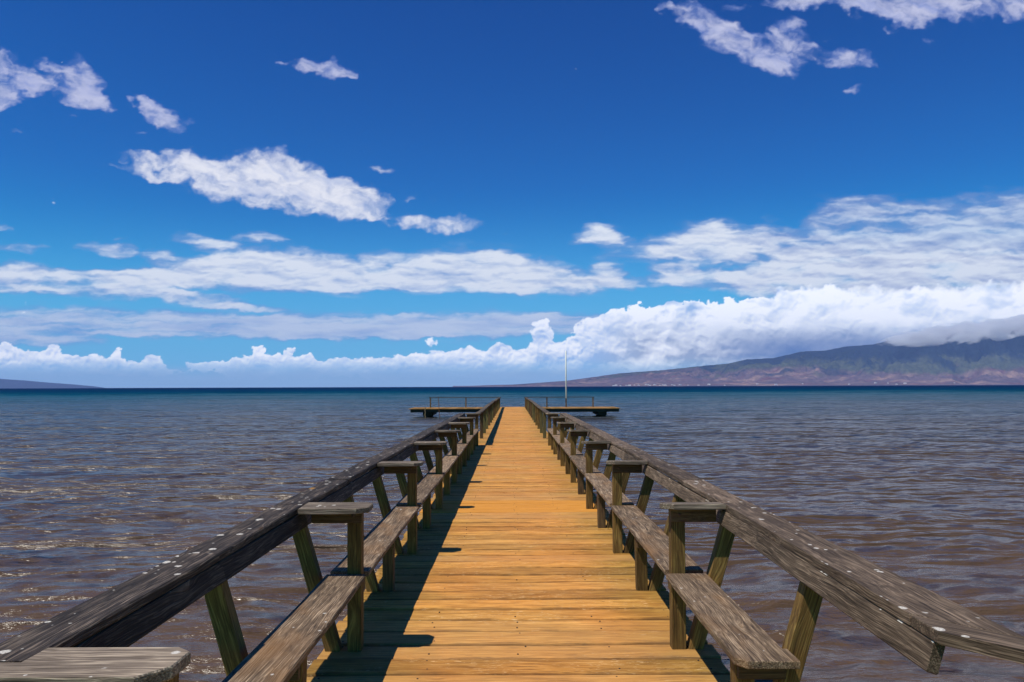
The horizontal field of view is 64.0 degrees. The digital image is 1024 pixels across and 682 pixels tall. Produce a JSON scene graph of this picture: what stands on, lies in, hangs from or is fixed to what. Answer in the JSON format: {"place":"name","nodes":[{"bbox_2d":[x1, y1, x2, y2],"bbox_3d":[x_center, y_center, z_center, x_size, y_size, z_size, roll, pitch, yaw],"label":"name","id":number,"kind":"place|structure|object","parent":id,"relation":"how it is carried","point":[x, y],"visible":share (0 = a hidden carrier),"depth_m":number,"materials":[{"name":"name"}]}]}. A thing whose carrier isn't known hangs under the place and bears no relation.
{"place":"outdoors","nodes":[
{"label":"outdoors","id":0,"kind":"place"},
{"bbox_2d":[0,379,102,387],"bbox_3d":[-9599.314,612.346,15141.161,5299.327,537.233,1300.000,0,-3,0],"label":"island","id":1,"kind":"structure","parent":0,"point":[6,383],"depth_m":14905.54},
{"bbox_2d":[0,385,1023,681],"bbox_3d":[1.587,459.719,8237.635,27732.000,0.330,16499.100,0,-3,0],"label":"water","id":2,"kind":"structure","parent":0,"point":[108,489],"depth_m":18.00,"materials":[{"name":"blue liquid"}]},
{"bbox_2d":[410,407,482,416],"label":"landing platform","id":3,"kind":"structure","parent":2,"relation":"in","point":[431,411],"depth_m":54.51,"materials":[{"name":"brown wood"}]},
{"bbox_2d":[429,397,497,407],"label":"railing","id":4,"kind":"object","parent":3,"relation":"on","point":[460,397],"visible":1,"depth_m":57.17,"materials":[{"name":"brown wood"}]},
{"bbox_2d":[307,407,730,681],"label":"pier","id":5,"kind":"structure","parent":2,"relation":"in","point":[515,568],"depth_m":5.61,"materials":[{"name":"brown wood"}]},
{"bbox_2d":[0,504,365,681],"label":"bench","id":6,"kind":"object","parent":5,"relation":"on","point":[93,639],"visible":0.97,"depth_m":2.87,"materials":[{"name":"brown wood"}]},
{"bbox_2d":[278,461,418,651],"bbox_3d":[-1.043,1.385,5.751,0.538,0.830,2.749,0,-3,0],"label":"bench","id":7,"kind":"object","parent":5,"relation":"on","point":[330,500],"visible":0.92,"depth_m":4.61,"materials":[{"name":"brown wood"}]},
{"bbox_2d":[364,442,443,553],"bbox_3d":[-1.043,1.530,8.348,0.537,0.830,2.748,0,-3,0],"label":"bench","id":8,"kind":"object","parent":5,"relation":"on","point":[392,461],"visible":0.88,"depth_m":7.18,"materials":[{"name":"brown wood"}]},
{"bbox_2d":[402,430,458,508],"bbox_3d":[-1.043,1.674,10.943,0.538,0.831,2.749,0,-3,0],"label":"bench","id":9,"kind":"object","parent":5,"relation":"on","point":[424,442],"visible":0.88,"depth_m":9.80,"materials":[{"name":"brown wood"}]},
{"bbox_2d":[426,423,467,482],"bbox_3d":[-1.042,1.817,13.540,0.537,0.832,2.748,0,-3,0],"label":"bench","id":10,"kind":"object","parent":5,"relation":"on","point":[442,430],"visible":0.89,"depth_m":12.49,"materials":[{"name":"brown wood"}]},
{"bbox_2d":[441,417,473,466],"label":"bench","id":11,"kind":"object","parent":5,"relation":"on","point":[453,423],"visible":0.78,"depth_m":14.93,"materials":[{"name":"brown wood"}]},
{"bbox_2d":[453,413,480,454],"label":"bench","id":12,"kind":"object","parent":5,"relation":"on","point":[470,417],"visible":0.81,"depth_m":18.07,"materials":[{"name":"brown wood"}]},
{"bbox_2d":[476,397,500,438],"bbox_3d":[-0.869,3.217,38.828,0.140,0.796,37.308,0,-3,0],"label":"handrail","id":13,"kind":"object","parent":5,"relation":"on","point":[488,412],"visible":0.99,"depth_m":28.00,"materials":[{"name":"brown wood"}]},
{"bbox_2d":[525,397,550,437],"bbox_3d":[0.932,3.211,38.828,0.140,0.797,37.308,0,-3,0],"label":"handrail","id":14,"kind":"object","parent":5,"relation":"on","point":[537,412],"visible":0.99,"depth_m":28.00,"materials":[{"name":"brown wood"}]},
{"bbox_2d":[546,413,572,453],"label":"bench","id":15,"kind":"object","parent":5,"relation":"on","point":[554,430],"visible":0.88,"depth_m":18.21,"materials":[{"name":"brown wood"}]},
{"bbox_2d":[552,417,583,465],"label":"bench","id":16,"kind":"object","parent":5,"relation":"on","point":[570,422],"visible":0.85,"depth_m":14.93,"materials":[{"name":"brown wood"}]},
{"bbox_2d":[559,422,597,482],"bbox_3d":[1.079,1.813,13.575,0.505,0.830,2.676,0,-3,0],"label":"bench","id":17,"kind":"object","parent":5,"relation":"on","point":[582,431],"visible":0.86,"depth_m":12.58,"materials":[{"name":"brown wood"}]},
{"bbox_2d":[569,429,621,508],"bbox_3d":[1.079,1.669,10.979,0.505,0.831,2.676,0,-3,0],"label":"bench","id":18,"kind":"object","parent":5,"relation":"on","point":[601,442],"visible":0.86,"depth_m":9.83,"materials":[{"name":"brown wood"}]},
{"bbox_2d":[584,441,660,553],"bbox_3d":[1.079,1.525,8.383,0.507,0.829,2.676,0,-3,0],"label":"bench","id":19,"kind":"object","parent":5,"relation":"on","point":[633,460],"visible":0.9,"depth_m":7.19,"materials":[{"name":"brown wood"}]},
{"bbox_2d":[611,460,748,649],"bbox_3d":[1.079,1.379,5.788,0.508,0.832,2.676,0,-3,0],"label":"bench","id":20,"kind":"object","parent":5,"relation":"on","point":[697,499],"visible":0.88,"depth_m":4.72,"materials":[{"name":"brown wood"}]},
{"bbox_2d":[666,503,1023,681],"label":"bench","id":21,"kind":"object","parent":5,"relation":"on","point":[881,603],"visible":0.98,"depth_m":3.19,"materials":[{"name":"brown wood"}]},
{"bbox_2d":[910,615,1023,663],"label":"corner rail","id":22,"kind":"object","parent":21,"relation":"attached to","point":[984,642],"visible":1,"depth_m":2.13,"materials":[{"name":"grey wood"}]},
{"bbox_2d":[543,406,619,416],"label":"landing platform","id":23,"kind":"structure","parent":2,"relation":"in","point":[600,411],"depth_m":54.51,"materials":[{"name":"brown wood"}]},
{"bbox_2d":[524,397,593,406],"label":"railing","id":24,"kind":"object","parent":23,"relation":"on","point":[559,397],"visible":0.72,"depth_m":57.17,"materials":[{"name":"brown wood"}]},
{"bbox_2d":[565,351,566,397],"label":"flagpole","id":25,"kind":"object","parent":24,"relation":"attached to","point":[565,375],"visible":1,"depth_m":57.17,"materials":[{"name":"white metal"}]},
{"bbox_2d":[0,0,1023,387],"bbox_3d":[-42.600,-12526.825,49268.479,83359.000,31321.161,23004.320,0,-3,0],"label":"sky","id":26,"kind":"structure","parent":0,"point":[822,286],"depth_m":56624.91,"materials":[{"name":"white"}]},
{"bbox_2d":[453,323,1023,386],"bbox_3d":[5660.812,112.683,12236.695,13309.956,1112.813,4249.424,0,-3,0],"label":"hills","id":27,"kind":"structure","parent":0,"point":[992,356],"depth_m":11873.04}
]}

